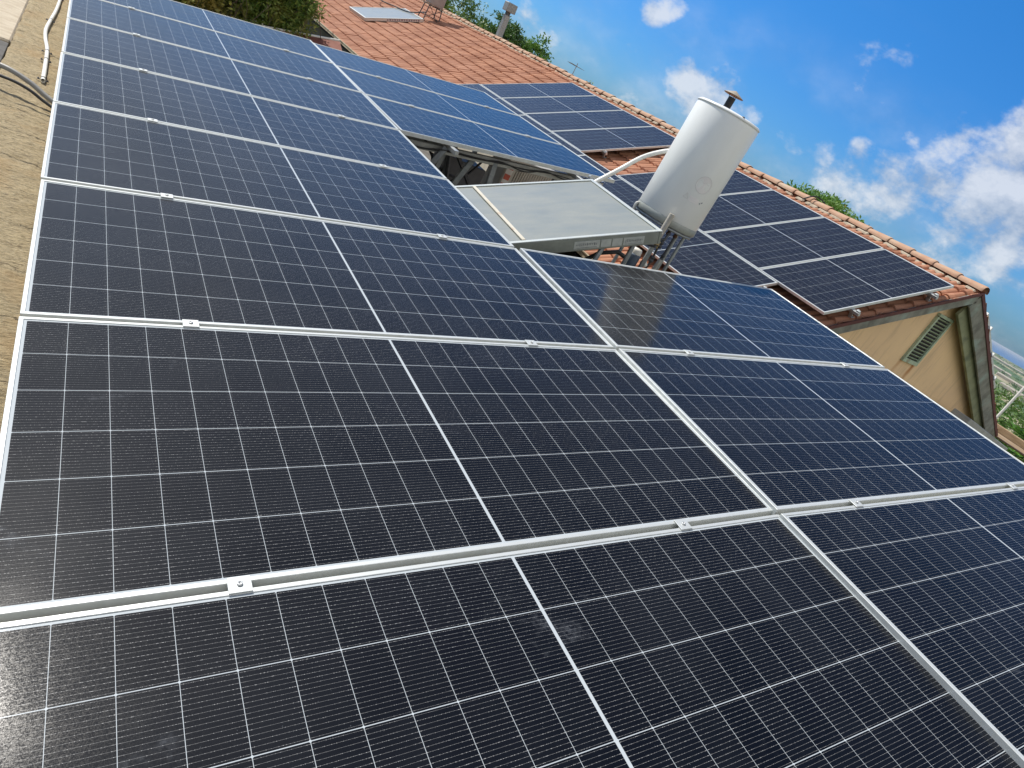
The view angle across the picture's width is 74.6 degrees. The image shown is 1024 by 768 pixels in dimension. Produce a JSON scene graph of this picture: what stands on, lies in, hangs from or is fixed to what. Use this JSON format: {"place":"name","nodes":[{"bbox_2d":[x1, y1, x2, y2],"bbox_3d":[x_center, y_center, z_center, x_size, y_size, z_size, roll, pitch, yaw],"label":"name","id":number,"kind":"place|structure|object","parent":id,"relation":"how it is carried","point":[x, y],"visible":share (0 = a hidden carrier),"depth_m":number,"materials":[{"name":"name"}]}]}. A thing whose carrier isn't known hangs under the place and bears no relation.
{"place":"outdoors","nodes":[
{"label":"outdoors","id":0,"kind":"place"},
{"bbox_2d":[0,74,51,108],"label":"black cable","id":1,"kind":"object","parent":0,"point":[28,89],"visible":0.66,"depth_m":3.71,"materials":[{"name":"rubber"}]},
{"bbox_2d":[480,156,558,184],"bbox_3d":[0.173,-2.417,8.981,1.275,1.030,0.421,12,28,-37],"label":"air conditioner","id":2,"kind":"object","parent":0,"point":[503,175],"visible":0.06,"depth_m":8.47,"materials":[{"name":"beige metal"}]},
{"bbox_2d":[255,20,1023,459],"bbox_3d":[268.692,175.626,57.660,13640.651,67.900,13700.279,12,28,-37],"label":"terrain","id":3,"kind":"structure","parent":0,"point":[1015,376],"depth_m":1874.05,"materials":[{"name":"green plant"}]},
{"bbox_2d":[0,0,28,68],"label":"concrete ledge","id":4,"kind":"object","parent":3,"relation":"on","point":[12,12],"visible":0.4,"depth_m":5.05,"materials":[{"name":"beige concrete"}]},
{"bbox_2d":[173,0,333,38],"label":"vine hedge","id":5,"kind":"object","parent":3,"relation":"on","point":[293,15],"visible":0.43,"depth_m":12.12,"materials":[{"name":"green plant"}]},
{"bbox_2d":[253,23,341,50],"bbox_3d":[-4.633,-4.221,12.687,1.985,4.916,1.750,12,28,-37],"label":"lean to roof","id":6,"kind":"object","parent":3,"relation":"on","point":[330,42],"visible":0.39,"depth_m":12.48,"materials":[{"name":"red tile"}]},
{"bbox_2d":[419,149,433,160],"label":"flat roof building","id":7,"kind":"structure","parent":3,"relation":"on","point":[426,154],"depth_m":11.90,"materials":[{"name":"concrete"}]},
{"bbox_2d":[0,0,68,431],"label":"stone wall","id":8,"kind":"structure","parent":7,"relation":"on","point":[25,114],"depth_m":3.28,"materials":[{"name":"beige stone"}]},
{"bbox_2d":[0,40,8,61],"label":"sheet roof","id":9,"kind":"structure","parent":8,"relation":"on","point":[4,45],"depth_m":4.43,"materials":[{"name":"grey metal"}]},
{"bbox_2d":[0,62,52,103],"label":"flexible conduit","id":10,"kind":"object","parent":8,"relation":"on","point":[39,90],"visible":0.73,"depth_m":3.78,"materials":[{"name":"grey plastic"}]},
{"bbox_2d":[37,0,63,82],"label":"conduit pipe","id":11,"kind":"object","parent":8,"relation":"on","point":[47,51],"visible":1,"depth_m":4.74,"materials":[{"name":"white plastic"}]},
{"bbox_2d":[434,152,485,185],"bbox_3d":[-0.756,-2.406,8.139,0.550,0.700,0.350,12,28,-37],"label":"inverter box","id":12,"kind":"object","parent":7,"relation":"on","point":[476,175],"visible":0.12,"depth_m":7.99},
{"bbox_2d":[458,147,492,170],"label":"wall","id":13,"kind":"structure","parent":7,"relation":"on","point":[484,166],"depth_m":10.91,"materials":[{"name":"beige paint"}]},
{"bbox_2d":[407,137,603,185],"bbox_3d":[-0.605,-1.213,5.099,4.702,1.367,9.342,12,28,-37],"label":"array support frame","id":14,"kind":"object","parent":7,"relation":"on","point":[438,158],"visible":0.08,"depth_m":6.49,"materials":[{"name":"metal"}]},
{"bbox_2d":[67,0,361,91],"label":"solar panel","id":15,"kind":"object","parent":14,"relation":"on","point":[132,21],"visible":0.92,"depth_m":6.22,"materials":[{"name":"blue glass"}]},
{"bbox_2d":[103,0,332,62],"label":"solar panel","id":16,"kind":"object","parent":14,"relation":"on","point":[196,16],"visible":0.94,"depth_m":7.19,"materials":[{"name":"blue glass"}]},
{"bbox_2d":[61,17,398,129],"bbox_3d":[-2.231,-2.512,5.522,2.404,0.037,1.131,1,35,-32],"label":"solar panel","id":17,"kind":"object","parent":14,"relation":"on","point":[102,43],"visible":0.93,"depth_m":5.39,"materials":[{"name":"blue glass"}]},
{"bbox_2d":[53,52,446,178],"bbox_3d":[-1.741,-1.846,4.721,2.404,0.037,1.131,1,35,-32],"label":"solar panel","id":18,"kind":"object","parent":14,"relation":"on","point":[84,82],"visible":0.93,"depth_m":4.57,"materials":[{"name":"blue glass"}]},
{"bbox_2d":[41,101,513,247],"bbox_3d":[-1.249,-1.181,3.921,2.404,0.037,1.131,1,35,-32],"label":"solar panel","id":19,"kind":"object","parent":14,"relation":"on","point":[95,148],"visible":0.93,"depth_m":3.73,"materials":[{"name":"blue glass"}]},
{"bbox_2d":[20,179,613,348],"bbox_3d":[-0.754,-0.514,3.124,2.404,0.037,1.131,1,35,-32],"label":"solar panel","id":20,"kind":"object","parent":14,"relation":"on","point":[99,254],"visible":0.93,"depth_m":2.89,"materials":[{"name":"blue glass"}]},
{"bbox_2d":[160,193,172,198],"bbox_3d":[-1.606,-0.872,3.129,0.052,0.021,0.046,1,35,-32],"label":"panel clamp","id":21,"kind":"object","parent":20,"relation":"attached to","point":[165,195],"visible":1,"depth_m":3.12,"materials":[{"name":"metal"}]},
{"bbox_2d":[525,340,537,345],"bbox_3d":[0.088,-0.186,3.088,0.052,0.021,0.046,1,35,-32],"label":"panel clamp","id":22,"kind":"object","parent":20,"relation":"attached to","point":[531,342],"visible":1,"depth_m":3.08,"materials":[{"name":"metal"}]},
{"bbox_2d":[0,316,772,622],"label":"solar panel","id":23,"kind":"object","parent":14,"relation":"on","point":[143,462],"visible":0.99,"depth_m":2.01,"materials":[{"name":"black glass"}]},
{"bbox_2d":[182,319,199,326],"bbox_3d":[-1.113,-0.207,2.330,0.052,0.021,0.046,1,35,-32],"label":"panel clamp","id":24,"kind":"object","parent":23,"relation":"attached to","point":[190,323],"visible":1,"depth_m":2.32,"materials":[{"name":"metal"}]},
{"bbox_2d":[674,519,691,529],"bbox_3d":[0.581,0.480,2.288,0.052,0.021,0.046,1,35,-32],"label":"panel clamp","id":25,"kind":"object","parent":23,"relation":"attached to","point":[683,524],"visible":1,"depth_m":2.28,"materials":[{"name":"metal"}]},
{"bbox_2d":[314,43,518,115],"bbox_3d":[-1.169,-3.789,8.426,2.404,0.037,1.131,1,34,-32],"label":"solar panel","id":26,"kind":"object","parent":14,"relation":"on","point":[347,60],"visible":0.81,"depth_m":8.35,"materials":[{"name":"blue glass"}]},
{"bbox_2d":[337,66,561,144],"bbox_3d":[-0.676,-3.130,7.622,2.404,0.037,1.131,1,34,-32],"label":"solar panel","id":27,"kind":"object","parent":14,"relation":"on","point":[375,86],"visible":0.87,"depth_m":7.53,"materials":[{"name":"blue glass"}]},
{"bbox_2d":[424,140,481,177],"bbox_3d":[-0.589,-2.324,7.005,0.826,0.336,0.150,7,32,-43],"label":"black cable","id":28,"kind":"object","parent":14,"relation":"hanging from","point":[470,171],"visible":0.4,"depth_m":7.19,"materials":[{"name":"rubber"}]},
{"bbox_2d":[365,94,614,182],"bbox_3d":[-0.183,-2.470,6.818,2.404,0.035,1.131,1,34,-32],"label":"solar panel","id":29,"kind":"object","parent":14,"relation":"on","point":[412,121],"visible":0.93,"depth_m":6.66,"materials":[{"name":"blue glass"}]},
{"bbox_2d":[415,145,565,179],"bbox_3d":[-0.108,-2.141,6.482,2.085,0.370,0.011,11,29,-37],"label":"solar cable","id":30,"kind":"object","parent":14,"relation":"attached to","point":[494,160],"visible":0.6,"depth_m":6.52,"materials":[{"name":"black rubber"}]},
{"bbox_2d":[416,146,572,179],"bbox_3d":[-0.086,-2.119,6.428,2.146,0.389,0.011,11,29,-37],"label":"solar cable","id":31,"kind":"object","parent":14,"relation":"attached to","point":[496,162],"visible":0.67,"depth_m":6.40,"materials":[{"name":"black rubber"}]},
{"bbox_2d":[425,149,564,179],"bbox_3d":[-0.109,-2.112,6.463,2.140,0.380,0.011,11,29,-37],"label":"solar cable","id":32,"kind":"object","parent":14,"relation":"attached to","point":[497,163],"visible":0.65,"depth_m":6.39,"materials":[{"name":"black rubber"}]},
{"bbox_2d":[0,514,1020,767],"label":"solar panel","id":33,"kind":"object","parent":14,"relation":"on","point":[762,642],"visible":1,"depth_m":1.59,"materials":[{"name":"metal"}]},
{"bbox_2d":[226,575,252,593],"bbox_3d":[-0.620,0.459,1.531,0.052,0.021,0.046,1,35,-32],"label":"panel clamp","id":34,"kind":"object","parent":33,"relation":"attached to","point":[239,584],"visible":1,"depth_m":1.53,"materials":[{"name":"metal"}]},
{"bbox_2d":[519,248,884,368],"bbox_3d":[1.301,-0.463,4.391,2.404,0.037,1.131,2,34,-32],"label":"solar panel","id":35,"kind":"object","parent":14,"relation":"on","point":[618,306],"visible":0.92,"depth_m":4.21,"materials":[{"name":"blue glass"}]},
{"bbox_2d":[684,350,694,354],"bbox_3d":[0.948,-0.167,3.605,0.052,0.021,0.046,2,34,-32],"label":"panel clamp","id":36,"kind":"object","parent":35,"relation":"attached to","point":[689,352],"visible":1,"depth_m":3.60,"materials":[{"name":"metal"}]},
{"bbox_2d":[618,349,1023,514],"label":"solar panel","id":37,"kind":"object","parent":14,"relation":"on","point":[779,437],"visible":0.96,"depth_m":3.36,"materials":[{"name":"blue glass"}]},
{"bbox_2d":[848,498,863,506],"bbox_3d":[1.428,0.496,2.796,0.052,0.021,0.046,2,34,-32],"label":"panel clamp","id":38,"kind":"object","parent":37,"relation":"attached to","point":[855,502],"visible":1,"depth_m":2.79,"materials":[{"name":"metal"}]},
{"bbox_2d":[779,486,1023,767],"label":"solar panel","id":39,"kind":"object","parent":14,"relation":"on","point":[934,585],"visible":0.92,"depth_m":2.47,"materials":[{"name":"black glass"}]},
{"bbox_2d":[1006,482,1017,488],"bbox_3d":[2.633,0.539,3.545,0.052,0.021,0.046,2,34,-32],"label":"panel clamp","id":40,"kind":"object","parent":39,"relation":"attached to","point":[1010,484],"visible":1,"depth_m":3.54,"materials":[{"name":"metal"}]},
{"bbox_2d":[455,179,662,264],"bbox_3d":[-0.098,-0.759,5.365,1.975,1.335,1.387,-9,37,-19],"label":"solar collector","id":41,"kind":"object","parent":7,"relation":"on","point":[565,216],"visible":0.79,"depth_m":4.96,"materials":[{"name":"grey glass"}]},
{"bbox_2d":[585,247,641,266],"bbox_3d":[0.595,-0.675,5.594,0.504,1.185,0.118,16,26,-29],"label":"filter canister","id":42,"kind":"object","parent":7,"relation":"on","point":[634,258],"visible":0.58,"depth_m":5.44,"materials":[{"name":"white plastic"}]},
{"bbox_2d":[611,207,690,270],"bbox_3d":[0.948,-0.777,5.894,0.541,1.445,0.524,12,28,-37],"label":"tank stand","id":43,"kind":"object","parent":7,"relation":"on","point":[647,255],"visible":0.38,"depth_m":5.50,"materials":[{"name":"metal"}]},
{"bbox_2d":[637,97,759,237],"bbox_3d":[1.490,-1.743,5.433,0.550,0.962,0.550,12,28,-37],"label":"water tank","id":44,"kind":"object","parent":43,"relation":"on","point":[711,144],"visible":0.98,"depth_m":5.22,"materials":[{"name":"white metal"}]},
{"bbox_2d":[594,149,667,182],"bbox_3d":[1.135,-1.817,5.751,0.730,0.623,0.208,28,22,-3],"label":"return pipe","id":45,"kind":"object","parent":44,"relation":"attached to","point":[628,164],"visible":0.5,"depth_m":5.77,"materials":[{"name":"white plastic"}]},
{"bbox_2d":[633,201,677,269],"bbox_3d":[0.833,-0.791,5.653,0.450,1.545,0.248,35,23,14],"label":"tank pipework","id":46,"kind":"object","parent":44,"relation":"attached to","point":[667,222],"visible":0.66,"depth_m":5.45,"materials":[{"name":"metal"}]},
{"bbox_2d":[444,0,491,31],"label":"leafy tree","id":47,"kind":"object","parent":3,"relation":"on","point":[470,17],"visible":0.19,"depth_m":28.07,"materials":[{"name":"green plant"}]},
{"bbox_2d":[473,10,527,45],"bbox_3d":[-2.005,-13.193,30.973,2.465,7.877,2.885,12,28,-37],"label":"leafy tree","id":48,"kind":"object","parent":3,"relation":"on","point":[512,33],"visible":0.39,"depth_m":29.35,"materials":[{"name":"green plant"}]},
{"bbox_2d":[516,32,553,62],"bbox_3d":[-0.458,-12.894,32.086,2.570,7.969,2.372,12,28,-37],"label":"leafy tree","id":49,"kind":"object","parent":3,"relation":"on","point":[530,45],"visible":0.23,"depth_m":30.85,"materials":[{"name":"green plant"}]},
{"bbox_2d":[304,0,997,437],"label":"tiled house","id":50,"kind":"structure","parent":3,"relation":"on","point":[938,350],"depth_m":11.46,"materials":[{"name":"tile"}]},
{"bbox_2d":[349,7,423,21],"bbox_3d":[-4.111,-12.063,21.953,1.920,0.098,1.910,-12,40,-23],"label":"solar collector","id":51,"kind":"object","parent":50,"relation":"on","point":[381,14],"visible":0.99,"depth_m":21.70,"materials":[{"name":"metal"}]},
{"bbox_2d":[381,0,425,12],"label":"black cable","id":52,"kind":"object","parent":50,"relation":"on","point":[402,9],"visible":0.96,"depth_m":22.59,"materials":[{"name":"rubber"}]},
{"bbox_2d":[418,0,446,22],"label":"distant tank stand","id":53,"kind":"object","parent":50,"relation":"on","point":[439,4],"visible":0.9,"depth_m":21.84,"materials":[{"name":"metal"}]},
{"bbox_2d":[496,1,517,37],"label":"metal flue","id":54,"kind":"object","parent":50,"relation":"on","point":[509,8],"visible":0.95,"depth_m":20.60,"materials":[{"name":"metal"}]},
{"bbox_2d":[601,147,669,157],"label":"mounting rails","id":55,"kind":"object","parent":50,"relation":"attached to","point":[604,153],"visible":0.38,"depth_m":12.32,"materials":[{"name":"metal"}]},
{"bbox_2d":[480,83,595,97],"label":"solar panel","id":56,"kind":"object","parent":55,"relation":"on","point":[520,90],"visible":0.97,"depth_m":15.31,"materials":[{"name":"blue glass"}]},
{"bbox_2d":[501,96,622,113],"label":"solar panel","id":57,"kind":"object","parent":55,"relation":"on","point":[526,105],"visible":0.98,"depth_m":14.50,"materials":[{"name":"blue glass"}]},
{"bbox_2d":[525,110,652,130],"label":"solar panel","id":58,"kind":"object","parent":55,"relation":"on","point":[564,121],"visible":1,"depth_m":13.69,"materials":[{"name":"blue glass"}]},
{"bbox_2d":[551,126,674,152],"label":"solar panel","id":59,"kind":"object","parent":55,"relation":"on","point":[600,140],"visible":0.92,"depth_m":12.84,"materials":[{"name":"blue glass"}]},
{"bbox_2d":[802,196,824,203],"bbox_3d":[5.130,-3.091,11.367,0.443,0.158,0.068,28,22,-5],"label":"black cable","id":60,"kind":"object","parent":50,"relation":"on","point":[814,196],"visible":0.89,"depth_m":11.35,"materials":[{"name":"rubber"}]},
{"bbox_2d":[848,293,938,317],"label":"mounting rails","id":61,"kind":"object","parent":50,"relation":"attached to","point":[935,296],"visible":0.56,"depth_m":8.30,"materials":[{"name":"metal"}]},
{"bbox_2d":[617,170,772,194],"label":"solar panel","id":62,"kind":"object","parent":61,"relation":"attached to","point":[739,182],"visible":0.29,"depth_m":11.27,"materials":[{"name":"blue glass"}]},
{"bbox_2d":[698,190,823,232],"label":"solar panel","id":63,"kind":"object","parent":61,"relation":"on","point":[740,210],"visible":0.81,"depth_m":10.48,"materials":[{"name":"blue glass"}]},
{"bbox_2d":[704,217,883,269],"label":"solar panel","id":64,"kind":"object","parent":61,"relation":"attached to","point":[775,245],"visible":0.99,"depth_m":9.61,"materials":[{"name":"blue glass"}]},
{"bbox_2d":[759,249,953,314],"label":"solar panel","id":65,"kind":"object","parent":61,"relation":"on","point":[837,284],"visible":1,"depth_m":8.79,"materials":[{"name":"glass"}]},
{"bbox_2d":[951,408,1007,449],"bbox_3d":[7.979,0.832,11.476,2.398,0.439,0.300,12,28,-37],"label":"ledge board","id":66,"kind":"object","parent":50,"relation":"attached to","point":[967,420],"visible":0.48,"depth_m":10.82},
{"bbox_2d":[988,326,996,380],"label":"mounting rails","id":67,"kind":"object","parent":50,"relation":"attached to","point":[992,353],"visible":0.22,"depth_m":10.59,"materials":[{"name":"metal"}]},
{"bbox_2d":[987,312,995,387],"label":"solar panel","id":68,"kind":"object","parent":67,"relation":"on","point":[992,363],"visible":0.18,"depth_m":10.54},
{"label":"rails","id":69,"kind":"object","parent":50,"relation":"attached to","visible":0},
{"bbox_2d":[459,84,524,114],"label":"solar panel","id":70,"kind":"object","parent":69,"relation":"on","point":[479,87],"visible":0.22,"depth_m":14.57,"materials":[{"name":"blue glass"}]},
{"bbox_2d":[519,115,584,154],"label":"solar panel","id":71,"kind":"object","parent":69,"relation":"on","point":[553,136],"visible":0.23,"depth_m":12.64,"materials":[{"name":"blue glass"}]},
{"bbox_2d":[552,155,642,211],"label":"solar panel","id":72,"kind":"object","parent":69,"relation":"on","point":[628,194],"visible":0.14,"depth_m":10.73,"materials":[{"name":"blue glass"}]},
{"bbox_2d":[638,212,777,286],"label":"solar panel","id":73,"kind":"object","parent":69,"relation":"on","point":[700,254],"visible":0.49,"depth_m":8.81,"materials":[{"name":"blue glass"}]},
{"bbox_2d":[786,179,869,224],"bbox_3d":[12.944,-5.372,32.028,5.615,8.208,5.629,36,23,15],"label":"leafy tree","id":74,"kind":"object","parent":3,"relation":"on","point":[834,202],"visible":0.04,"depth_m":29.62,"materials":[{"name":"green plant"}]},
{"bbox_2d":[994,365,1010,376],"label":"farm building","id":75,"kind":"structure","parent":3,"relation":"on","point":[1001,370],"depth_m":1834.20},
{"bbox_2d":[993,354,1023,416],"bbox_3d":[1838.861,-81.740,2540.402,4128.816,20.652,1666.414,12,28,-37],"label":"distant trees","id":76,"kind":"object","parent":3,"relation":"on","point":[1016,386],"visible":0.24,"depth_m":1672.25,"materials":[{"name":"green plant"}]},
{"bbox_2d":[993,356,1023,374],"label":"farm building","id":77,"kind":"structure","parent":3,"relation":"on","point":[1003,362],"depth_m":2845.56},
{"bbox_2d":[994,381,1023,462],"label":"flowering bush","id":78,"kind":"object","parent":3,"relation":"on","point":[1001,393],"visible":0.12,"depth_m":20.89,"materials":[{"name":"green plant"}]},
{"bbox_2d":[995,404,1023,460],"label":"flowering bush","id":79,"kind":"object","parent":3,"relation":"on","point":[1019,431],"visible":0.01,"depth_m":17.38,"materials":[{"name":"green plant"}]},
{"bbox_2d":[996,372,1022,388],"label":"farm building","id":80,"kind":"structure","parent":3,"relation":"on","point":[1006,378],"depth_m":1539.64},
{"bbox_2d":[996,423,1023,461],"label":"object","id":81,"kind":"object","parent":3,"relation":"on","point":[1010,439],"depth_m":13.07,"materials":[{"name":"beige wood"}]},
{"bbox_2d":[996,386,1023,418],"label":"white pole","id":82,"kind":"object","parent":3,"relation":"on","point":[1009,403],"depth_m":16.07,"materials":[{"name":"plastic"}]},
{"bbox_2d":[998,382,1023,398],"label":"farm building","id":83,"kind":"structure","parent":3,"relation":"on","point":[1007,387],"depth_m":1227.61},
{"bbox_2d":[723,90,742,108],"bbox_3d":[3.645,-4.594,12.311,0.382,1.582,0.382,12,28,-37],"label":"vent pipe","id":84,"kind":"object","parent":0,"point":[730,100],"visible":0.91,"depth_m":12.04,"materials":[{"name":"black metal"}]},
{"bbox_2d":[450,0,1023,358],"label":"sky","id":85,"kind":"structure","parent":0,"point":[908,112],"materials":[{"name":"blue"}]},
{"bbox_2d":[991,340,1023,368],"bbox_3d":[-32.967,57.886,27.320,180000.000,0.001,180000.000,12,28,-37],"label":"sea","id":86,"kind":"structure","parent":0,"point":[1005,353],"depth_m":10232.69,"materials":[{"name":"blue liquid"}]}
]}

